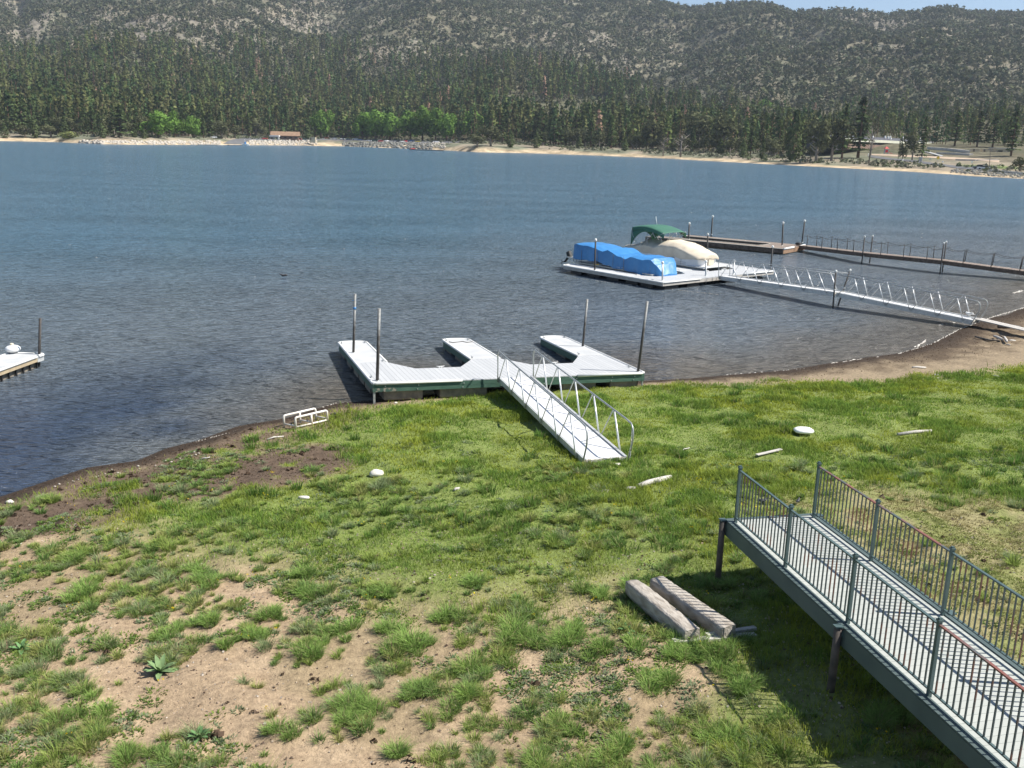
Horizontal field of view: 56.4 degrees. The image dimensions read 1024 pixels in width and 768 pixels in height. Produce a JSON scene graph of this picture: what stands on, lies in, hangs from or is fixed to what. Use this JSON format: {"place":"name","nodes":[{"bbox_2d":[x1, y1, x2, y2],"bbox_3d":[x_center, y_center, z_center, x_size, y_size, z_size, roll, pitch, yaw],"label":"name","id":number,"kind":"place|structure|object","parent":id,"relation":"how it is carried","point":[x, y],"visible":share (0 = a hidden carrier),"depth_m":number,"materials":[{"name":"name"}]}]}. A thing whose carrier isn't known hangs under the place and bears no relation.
{"place":"outdoors","nodes":[
{"label":"outdoors","id":0,"kind":"place"},
{"bbox_2d":[0,141,1023,496],"bbox_3d":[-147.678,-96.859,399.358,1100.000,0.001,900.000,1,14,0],"label":"water","id":1,"kind":"structure","parent":0,"point":[158,295],"depth_m":64.79,"materials":[{"name":"blue liquid"}]},
{"bbox_2d":[0,352,43,381],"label":"finger dock","id":2,"kind":"object","parent":1,"relation":"on","point":[14,364],"visible":1,"depth_m":35.26,"materials":[{"name":"white plastic"}]},
{"bbox_2d":[5,343,20,352],"bbox_3d":[-18.969,-1.372,36.258,0.560,0.356,0.560,1,14,0],"label":"mooring float","id":3,"kind":"object","parent":2,"relation":"on","point":[11,348],"visible":1,"depth_m":36.10,"materials":[{"name":"white"}]},
{"bbox_2d":[37,318,41,366],"bbox_3d":[-17.941,-1.129,36.222,0.170,2.799,0.162,8,14,-2],"label":"dock pole","id":4,"kind":"object","parent":1,"relation":"in","point":[39,337],"visible":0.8,"depth_m":36.03,"materials":[{"name":"metal"}]},
{"bbox_2d":[351,294,355,352],"bbox_3d":[-6.219,-1.590,37.434,0.188,3.931,0.162,4,14,-1],"label":"dock pole","id":5,"kind":"object","parent":1,"relation":"in","point":[354,323],"visible":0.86,"depth_m":37.19,"materials":[{"name":"metal"}]},
{"bbox_2d":[375,308,380,400],"bbox_3d":[-4.549,-0.788,32.351,0.187,3.592,0.178,4,14,-1],"label":"dock pole","id":6,"kind":"object","parent":1,"relation":"in","point":[378,346],"visible":0.7,"depth_m":32.21,"materials":[{"name":"metal"}]},
{"bbox_2d":[338,335,644,403],"bbox_3d":[-1.196,-0.780,37.563,10.167,0.793,8.487,-2,13,-18],"label":"slip dock","id":7,"kind":"object","parent":1,"relation":"on","point":[586,367],"visible":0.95,"depth_m":34.90,"materials":[{"name":"white plastic"}]},
{"bbox_2d":[69,181,1023,440],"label":"foam","id":8,"kind":"object","parent":1,"relation":"on","point":[832,362],"visible":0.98,"depth_m":49.56,"materials":[{"name":"liquid"}]},
{"bbox_2d":[581,299,587,346],"bbox_3d":[3.010,-1.795,40.347,0.163,3.621,0.155,4,14,-1],"label":"dock pole","id":9,"kind":"object","parent":1,"relation":"in","point":[585,318],"visible":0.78,"depth_m":40.11,"materials":[{"name":"metal"}]},
{"bbox_2d":[561,238,676,275],"bbox_3d":[7.221,-8.540,65.314,2.687,2.246,9.738,-10,18,-38],"label":"pontoon boat","id":10,"kind":"object","parent":1,"relation":"on","point":[619,258],"visible":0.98,"depth_m":63.89,"materials":[{"name":"fabric"}]},
{"bbox_2d":[636,301,648,384],"bbox_3d":[4.745,-1.251,35.135,0.170,3.647,0.162,5,14,-1],"label":"dock pole","id":11,"kind":"object","parent":1,"relation":"in","point":[642,336],"visible":0.75,"depth_m":34.99,"materials":[{"name":"metal"}]},
{"bbox_2d":[563,262,773,289],"bbox_3d":[10.676,-7.751,65.653,11.218,0.633,9.540,-10,18,-38],"label":"slip dock","id":12,"kind":"object","parent":1,"relation":"on","point":[687,278],"visible":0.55,"depth_m":62.34,"materials":[{"name":"white plastic"}]},
{"bbox_2d":[623,220,726,270],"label":"pontoon boat","id":13,"kind":"object","parent":1,"relation":"on","point":[684,254],"visible":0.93,"depth_m":67.42,"materials":[{"name":"fabric"}]},
{"bbox_2d":[645,235,805,253],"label":"slip dock","id":14,"kind":"object","parent":1,"relation":"on","point":[760,246],"visible":0.87,"depth_m":83.37,"materials":[{"name":"brown wood"}]},
{"bbox_2d":[837,269,850,305],"bbox_3d":[18.784,-4.800,54.672,0.153,3.714,0.146,14,14,-3],"label":"support post","id":15,"kind":"object","parent":1,"relation":"in","point":[844,286],"visible":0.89,"depth_m":54.40,"materials":[{"name":"metal"}]},
{"bbox_2d":[718,260,846,295],"bbox_3d":[16.136,-6.513,57.838,1.028,1.284,9.317,-8,15,-31],"label":"gangway","id":16,"kind":"object","parent":15,"relation":"attached to","point":[786,286],"visible":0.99,"depth_m":57.58,"materials":[{"name":"metal"}]},
{"bbox_2d":[869,235,873,262],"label":"support post","id":17,"kind":"object","parent":1,"relation":"in","point":[871,248],"visible":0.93,"depth_m":75.08,"materials":[{"name":"metal"}]},
{"bbox_2d":[796,234,874,256],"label":"walkway section","id":18,"kind":"object","parent":17,"relation":"on","point":[833,250],"visible":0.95,"depth_m":78.17,"materials":[{"name":"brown wood"}]},
{"bbox_2d":[0,308,1023,767],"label":"ground","id":19,"kind":"structure","parent":0,"point":[242,724],"depth_m":17.82,"materials":[{"name":"soil"}]},
{"bbox_2d":[9,638,32,654],"bbox_3d":[-8.079,4.328,15.742,0.403,0.181,0.342,7,15,19],"label":"weed plant","id":20,"kind":"object","parent":19,"relation":"on","point":[21,646],"visible":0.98,"depth_m":15.76,"materials":[{"name":"green plant"}]},
{"bbox_2d":[145,653,177,679],"bbox_3d":[-5.561,4.438,15.072,0.540,0.262,0.644,-12,20,-42],"label":"mullein plant","id":21,"kind":"object","parent":19,"relation":"on","point":[158,666],"visible":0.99,"depth_m":15.06,"materials":[{"name":"green plant"}]},
{"bbox_2d":[187,725,210,744],"bbox_3d":[-4.324,4.845,13.190,0.368,0.164,0.376,1,14,0],"label":"weed plant","id":22,"kind":"object","parent":19,"relation":"on","point":[195,732],"visible":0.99,"depth_m":13.22,"materials":[{"name":"green plant"}]},
{"bbox_2d":[283,408,328,428],"bbox_3d":[-6.384,1.053,29.533,1.333,0.395,0.490,-14,21,-38],"label":"pipe rack","id":23,"kind":"object","parent":19,"relation":"on","point":[315,412],"visible":0.96,"depth_m":29.45,"materials":[{"name":"white plastic"}]},
{"bbox_2d":[19,461,887,739],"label":"wildflowers","id":24,"kind":"object","parent":19,"relation":"on","point":[450,577],"visible":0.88,"depth_m":17.21,"materials":[{"name":"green plant"}]},
{"bbox_2d":[0,361,1023,767],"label":"lush grass","id":25,"kind":"structure","parent":19,"relation":"on","point":[846,409],"depth_m":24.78,"materials":[{"name":"green plant"}]},
{"bbox_2d":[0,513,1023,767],"bbox_3d":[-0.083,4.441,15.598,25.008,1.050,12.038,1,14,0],"label":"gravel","id":26,"kind":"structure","parent":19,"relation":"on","point":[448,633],"depth_m":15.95,"materials":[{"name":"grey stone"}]},
{"bbox_2d":[0,412,1023,767],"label":"soil clods","id":27,"kind":"object","parent":19,"relation":"on","point":[220,734],"visible":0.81,"depth_m":21.27,"materials":[{"name":"brown soil"}]},
{"bbox_2d":[0,310,1023,536],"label":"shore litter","id":28,"kind":"object","parent":19,"relation":"on","point":[122,464],"visible":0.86,"depth_m":26.22,"materials":[{"name":"white plant"}]},
{"bbox_2d":[0,440,1023,767],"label":"weeds","id":29,"kind":"object","parent":19,"relation":"on","point":[548,666],"visible":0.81,"depth_m":16.50,"materials":[{"name":"green plant"}]},
{"bbox_2d":[497,350,633,463],"bbox_3d":[1.348,0.484,29.203,1.345,1.164,8.922,-3,16,-16],"label":"gangway","id":30,"kind":"object","parent":19,"relation":"on","point":[570,429],"visible":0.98,"depth_m":28.37,"materials":[{"name":"metal"}]},
{"bbox_2d":[637,475,671,486],"bbox_3d":[3.534,2.409,23.640,1.318,0.182,0.166,-11,19,-41],"label":"driftwood","id":31,"kind":"object","parent":19,"relation":"on","point":[649,481],"visible":0.74,"depth_m":23.54,"materials":[{"name":"wood"}]},
{"bbox_2d":[625,580,699,639],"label":"timber beam","id":32,"kind":"structure","parent":19,"relation":"on","point":[657,607],"depth_m":16.32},
{"bbox_2d":[649,576,735,641],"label":"timber beam","id":33,"kind":"structure","parent":19,"relation":"on","point":[702,613],"depth_m":16.39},
{"bbox_2d":[672,632,756,643],"bbox_3d":[3.335,4.185,15.703,1.488,0.114,0.120,-2,15,-15],"label":"board","id":34,"kind":"object","parent":19,"relation":"on","point":[711,637],"visible":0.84,"depth_m":15.66,"materials":[{"name":"grey wood"}]},
{"bbox_2d":[705,625,756,635],"bbox_3d":[3.650,4.124,15.912,0.962,0.078,0.090,-4,15,-20],"label":"board","id":35,"kind":"object","parent":19,"relation":"on","point":[744,629],"visible":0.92,"depth_m":15.96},
{"bbox_2d":[793,426,813,433],"bbox_3d":[8.649,1.373,28.305,0.594,0.182,0.490,1,14,0],"label":"white slab","id":36,"kind":"object","parent":19,"relation":"on","point":[803,430],"depth_m":28.15,"materials":[{"name":"stone"}]},
{"bbox_2d":[715,461,1023,767],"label":"raised walkway","id":37,"kind":"structure","parent":19,"relation":"on","point":[951,681],"depth_m":13.83,"materials":[{"name":"grey metal"}]},
{"bbox_2d":[836,273,987,324],"bbox_3d":[21.321,-4.619,51.305,1.028,1.284,7.817,-12,23,-42],"label":"gangway","id":38,"kind":"object","parent":19,"relation":"on","point":[936,313],"visible":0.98,"depth_m":51.09,"materials":[{"name":"metal"}]},
{"bbox_2d":[971,318,1023,330],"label":"boarding plank","id":39,"kind":"object","parent":38,"relation":"on","point":[1001,324],"visible":0.94,"depth_m":47.54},
{"bbox_2d":[942,241,946,271],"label":"support post","id":40,"kind":"object","parent":19,"relation":"on","point":[944,254],"visible":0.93,"depth_m":70.57,"materials":[{"name":"metal"}]},
{"bbox_2d":[864,241,947,263],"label":"walkway section","id":41,"kind":"object","parent":40,"relation":"on","point":[903,257],"visible":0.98,"depth_m":72.16,"materials":[{"name":"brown wood"}]},
{"bbox_2d":[942,247,1023,274],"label":"walkway section","id":42,"kind":"object","parent":41,"relation":"attached to","point":[991,267],"visible":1,"depth_m":68.56,"materials":[{"name":"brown wood"}]},
{"bbox_2d":[0,0,1023,178],"bbox_3d":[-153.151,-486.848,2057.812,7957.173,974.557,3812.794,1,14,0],"label":"hills","id":43,"kind":"structure","parent":0,"point":[1006,159],"depth_m":1232.58,"materials":[{"name":"soil"}]},
{"bbox_2d":[9,100,17,131],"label":"pine tree","id":44,"kind":"object","parent":43,"relation":"on","point":[12,114],"visible":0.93,"depth_m":682.15,"materials":[{"name":"green plant"}]},
{"bbox_2d":[14,97,29,126],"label":"pine tree","id":45,"kind":"object","parent":43,"relation":"on","point":[20,106],"visible":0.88,"depth_m":660.41,"materials":[{"name":"green plant"}]},
{"bbox_2d":[14,124,31,137],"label":"juniper tree","id":46,"kind":"object","parent":43,"relation":"on","point":[24,129],"visible":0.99,"depth_m":634.39,"materials":[{"name":"green plant"}]},
{"bbox_2d":[27,116,40,137],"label":"juniper tree","id":47,"kind":"object","parent":43,"relation":"on","point":[34,128],"visible":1,"depth_m":637.01,"materials":[{"name":"green plant"}]},
{"bbox_2d":[39,124,59,137],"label":"juniper tree","id":48,"kind":"object","parent":43,"relation":"on","point":[50,130],"visible":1,"depth_m":643.66,"materials":[{"name":"green plant"}]},
{"bbox_2d":[58,117,70,134],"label":"juniper tree","id":49,"kind":"object","parent":43,"relation":"on","point":[65,123],"visible":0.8,"depth_m":642.15,"materials":[{"name":"green plant"}]},
{"bbox_2d":[57,131,79,138],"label":"willow bush","id":50,"kind":"object","parent":43,"relation":"on","point":[65,135],"visible":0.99,"depth_m":625.76,"materials":[{"name":"green plant"}]},
{"bbox_2d":[86,106,97,135],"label":"pine tree","id":51,"kind":"object","parent":43,"relation":"on","point":[92,119],"visible":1,"depth_m":635.36,"materials":[{"name":"green plant"}]},
{"bbox_2d":[108,105,132,137],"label":"pine tree","id":52,"kind":"object","parent":43,"relation":"on","point":[119,123],"visible":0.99,"depth_m":617.73,"materials":[{"name":"green plant"}]},
{"bbox_2d":[79,139,220,144],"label":"rock bank","id":53,"kind":"object","parent":43,"relation":"on","point":[166,142],"visible":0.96,"depth_m":624.46,"materials":[{"name":"stone"}]},
{"bbox_2d":[137,109,178,137],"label":"cottonwood tree","id":54,"kind":"object","parent":43,"relation":"on","point":[158,121],"visible":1,"depth_m":649.25,"materials":[{"name":"green plant"}]},
{"bbox_2d":[165,109,186,136],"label":"cottonwood tree","id":55,"kind":"object","parent":43,"relation":"on","point":[178,126],"visible":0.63,"depth_m":682.13,"materials":[{"name":"green plant"}]},
{"bbox_2d":[184,115,201,137],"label":"cottonwood tree","id":56,"kind":"object","parent":43,"relation":"on","point":[192,128],"visible":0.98,"depth_m":693.67,"materials":[{"name":"green plant"}]},
{"bbox_2d":[211,121,229,138],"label":"juniper tree","id":57,"kind":"object","parent":43,"relation":"on","point":[222,129],"visible":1,"depth_m":715.60,"materials":[{"name":"green plant"}]},
{"bbox_2d":[223,138,250,143],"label":"boat ramp","id":58,"kind":"object","parent":43,"relation":"on","point":[239,141],"visible":0.94,"depth_m":719.13,"materials":[{"name":"concrete"}]},
{"bbox_2d":[246,118,266,135],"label":"juniper tree","id":59,"kind":"object","parent":43,"relation":"on","point":[255,124],"visible":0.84,"depth_m":851.67,"materials":[{"name":"green plant"}]},
{"bbox_2d":[248,139,316,144],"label":"rock bank","id":60,"kind":"object","parent":43,"relation":"on","point":[279,142],"visible":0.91,"depth_m":761.93,"materials":[{"name":"stone"}]},
{"bbox_2d":[270,131,299,140],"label":"lodge","id":61,"kind":"structure","parent":43,"relation":"on","point":[284,135],"depth_m":786.94,"materials":[{"name":"brown"}]},
{"bbox_2d":[307,110,335,138],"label":"cottonwood tree","id":62,"kind":"object","parent":43,"relation":"on","point":[322,124],"visible":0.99,"depth_m":857.92,"materials":[{"name":"green plant"}]},
{"bbox_2d":[243,137,464,142],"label":"parking lot","id":63,"kind":"structure","parent":43,"relation":"on","point":[345,140],"depth_m":797.60,"materials":[{"name":"grey asphalt"}]},
{"bbox_2d":[352,112,372,139],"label":"cottonwood tree","id":64,"kind":"object","parent":43,"relation":"on","point":[359,127],"visible":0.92,"depth_m":831.65,"materials":[{"name":"green plant"}]},
{"bbox_2d":[362,109,385,138],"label":"cottonwood tree","id":65,"kind":"object","parent":43,"relation":"on","point":[376,129],"visible":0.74,"depth_m":830.42,"materials":[{"name":"green plant"}]},
{"bbox_2d":[371,111,402,139],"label":"cottonwood tree","id":66,"kind":"object","parent":43,"relation":"on","point":[388,126],"visible":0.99,"depth_m":825.93,"materials":[{"name":"green plant"}]},
{"bbox_2d":[342,141,433,148],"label":"rock bank","id":67,"kind":"object","parent":43,"relation":"on","point":[383,144],"visible":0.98,"depth_m":764.91,"materials":[{"name":"grey stone"}]},
{"bbox_2d":[399,109,418,138],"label":"cottonwood tree","id":68,"kind":"object","parent":43,"relation":"on","point":[404,128],"visible":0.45,"depth_m":826.44,"materials":[{"name":"green plant"}]},
{"bbox_2d":[405,105,433,140],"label":"cottonwood tree","id":69,"kind":"object","parent":43,"relation":"on","point":[414,125],"visible":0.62,"depth_m":815.46,"materials":[{"name":"green plant"}]},
{"bbox_2d":[418,107,444,139],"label":"cottonwood tree","id":70,"kind":"object","parent":43,"relation":"on","point":[432,125],"visible":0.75,"depth_m":803.89,"materials":[{"name":"green plant"}]},
{"bbox_2d":[436,113,457,139],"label":"cottonwood tree","id":71,"kind":"object","parent":43,"relation":"on","point":[448,124],"visible":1,"depth_m":793.44,"materials":[{"name":"green plant"}]},
{"bbox_2d":[460,108,483,134],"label":"cottonwood tree","id":72,"kind":"object","parent":43,"relation":"on","point":[466,121],"visible":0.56,"depth_m":789.30,"materials":[{"name":"green plant"}]},
{"bbox_2d":[467,134,485,147],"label":"juniper tree","id":73,"kind":"object","parent":43,"relation":"on","point":[474,138],"visible":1,"depth_m":652.15,"materials":[{"name":"green plant"}]},
{"bbox_2d":[477,125,503,145],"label":"juniper tree","id":74,"kind":"object","parent":43,"relation":"on","point":[489,132],"visible":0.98,"depth_m":662.31,"materials":[{"name":"green plant"}]},
{"bbox_2d":[0,0,1023,123],"bbox_3d":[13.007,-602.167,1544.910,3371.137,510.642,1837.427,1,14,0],"label":"hillside scrub","id":75,"kind":"object","parent":43,"relation":"on","point":[953,45],"visible":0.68,"depth_m":1461.71,"materials":[{"name":"green plant"}]},
{"bbox_2d":[0,24,1023,153],"bbox_3d":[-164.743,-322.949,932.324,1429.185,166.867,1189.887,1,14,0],"label":"forest","id":76,"kind":"object","parent":43,"relation":"on","point":[263,104],"visible":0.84,"depth_m":980.65,"materials":[{"name":"green plant"}]},
{"bbox_2d":[0,128,1023,173],"bbox_3d":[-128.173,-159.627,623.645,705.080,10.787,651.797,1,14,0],"label":"sagebrush","id":77,"kind":"object","parent":43,"relation":"on","point":[885,163],"visible":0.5,"depth_m":599.37,"materials":[{"name":"green plant"}]},
{"bbox_2d":[531,131,541,147],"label":"juniper tree","id":78,"kind":"object","parent":43,"relation":"on","point":[537,141],"visible":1,"depth_m":669.86,"materials":[{"name":"green plant"}]},
{"bbox_2d":[554,115,563,143],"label":"pine tree","id":79,"kind":"object","parent":43,"relation":"on","point":[559,125],"visible":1,"depth_m":705.98,"materials":[{"name":"green plant"}]},
{"bbox_2d":[567,128,584,144],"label":"juniper tree","id":80,"kind":"object","parent":43,"relation":"on","point":[574,135],"visible":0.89,"depth_m":687.17,"materials":[{"name":"green plant"}]},
{"bbox_2d":[585,115,595,146],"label":"pine tree","id":81,"kind":"object","parent":43,"relation":"on","point":[590,137],"visible":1,"depth_m":682.29,"materials":[{"name":"green plant"}]},
{"bbox_2d":[640,119,664,148],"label":"juniper tree","id":82,"kind":"object","parent":43,"relation":"on","point":[648,128],"visible":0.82,"depth_m":653.77,"materials":[{"name":"green plant"}]},
{"bbox_2d":[685,112,714,150],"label":"juniper tree","id":83,"kind":"object","parent":43,"relation":"on","point":[699,123],"visible":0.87,"depth_m":625.27,"materials":[{"name":"green plant"}]},
{"bbox_2d":[698,136,710,152],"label":"juniper tree","id":84,"kind":"object","parent":43,"relation":"on","point":[704,143],"visible":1,"depth_m":585.09,"materials":[{"name":"green plant"}]},
{"bbox_2d":[707,113,739,149],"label":"juniper tree","id":85,"kind":"object","parent":43,"relation":"on","point":[720,126],"visible":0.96,"depth_m":588.24,"materials":[{"name":"green plant"}]},
{"bbox_2d":[722,137,737,154],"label":"juniper tree","id":86,"kind":"object","parent":43,"relation":"on","point":[730,144],"visible":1,"depth_m":558.22,"materials":[{"name":"green plant"}]},
{"bbox_2d":[737,139,747,157],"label":"juniper tree","id":87,"kind":"object","parent":43,"relation":"on","point":[743,151],"visible":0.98,"depth_m":524.08,"materials":[{"name":"green plant"}]},
{"bbox_2d":[747,122,757,154],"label":"pine tree","id":88,"kind":"object","parent":43,"relation":"on","point":[751,138],"visible":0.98,"depth_m":544.22,"materials":[{"name":"green plant"}]},
{"bbox_2d":[784,109,802,160],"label":"juniper tree","id":89,"kind":"object","parent":43,"relation":"on","point":[795,127],"visible":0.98,"depth_m":478.73,"materials":[{"name":"green plant"}]},
{"bbox_2d":[802,118,833,161],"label":"juniper tree","id":90,"kind":"object","parent":43,"relation":"on","point":[821,138],"visible":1,"depth_m":457.76,"materials":[{"name":"green plant"}]},
{"bbox_2d":[827,118,856,160],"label":"juniper tree","id":91,"kind":"object","parent":43,"relation":"on","point":[838,132],"visible":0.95,"depth_m":474.78,"materials":[{"name":"green plant"}]},
{"bbox_2d":[834,103,851,158],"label":"pine tree","id":92,"kind":"object","parent":43,"relation":"on","point":[843,143],"visible":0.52,"depth_m":494.54,"materials":[{"name":"green plant"}]},
{"bbox_2d":[847,97,874,157],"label":"pine tree","id":93,"kind":"object","parent":43,"relation":"on","point":[860,137],"visible":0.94,"depth_m":499.07,"materials":[{"name":"green plant"}]},
{"bbox_2d":[806,134,933,149],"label":"long building","id":94,"kind":"structure","parent":43,"relation":"on","point":[880,141],"depth_m":571.59,"materials":[{"name":"white"}]},
{"bbox_2d":[898,133,919,159],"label":"juniper tree","id":95,"kind":"object","parent":43,"relation":"on","point":[911,142],"visible":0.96,"depth_m":472.28,"materials":[{"name":"green plant"}]},
{"bbox_2d":[915,116,929,156],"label":"pine tree","id":96,"kind":"object","parent":43,"relation":"on","point":[925,128],"visible":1,"depth_m":461.84,"materials":[{"name":"green plant"}]},
{"bbox_2d":[927,147,969,152],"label":"wall","id":97,"kind":"structure","parent":43,"relation":"on","point":[950,149],"depth_m":522.90,"materials":[{"name":"concrete"}]},
{"bbox_2d":[947,110,963,145],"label":"pine tree","id":98,"kind":"object","parent":43,"relation":"on","point":[958,116],"visible":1,"depth_m":556.95,"materials":[{"name":"green plant"}]},
{"bbox_2d":[967,111,985,146],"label":"pine tree","id":99,"kind":"object","parent":43,"relation":"on","point":[978,125],"visible":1,"depth_m":547.54,"materials":[{"name":"green plant"}]},
{"bbox_2d":[950,168,1023,177],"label":"rock bank","id":100,"kind":"object","parent":43,"relation":"on","point":[956,170],"visible":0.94,"depth_m":346.04,"materials":[{"name":"grey stone"}]},
{"bbox_2d":[984,113,1003,147],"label":"pine tree","id":101,"kind":"object","parent":43,"relation":"on","point":[995,128],"visible":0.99,"depth_m":545.83,"materials":[{"name":"green plant"}]},
{"bbox_2d":[1003,110,1023,155],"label":"pine tree","id":102,"kind":"object","parent":43,"relation":"on","point":[1013,138],"visible":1,"depth_m":463.77,"materials":[{"name":"green plant"}]},
{"bbox_2d":[666,0,1023,12],"label":"sky","id":103,"kind":"structure","parent":0,"point":[887,6],"materials":[{"name":"blue"}]},
{"bbox_2d":[745,480,1023,766],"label":"dry lawn","id":104,"kind":"structure","parent":0,"point":[944,518],"depth_m":20.11,"materials":[{"name":"green plant"}]},
{"bbox_2d":[871,155,988,169],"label":"road","id":105,"kind":"structure","parent":0,"point":[924,162],"depth_m":445.72,"materials":[{"name":"grey asphalt"}]},
{"bbox_2d":[872,154,998,161],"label":"dirt path","id":106,"kind":"structure","parent":0,"point":[937,156],"depth_m":480.99,"materials":[{"name":"beige soil"}]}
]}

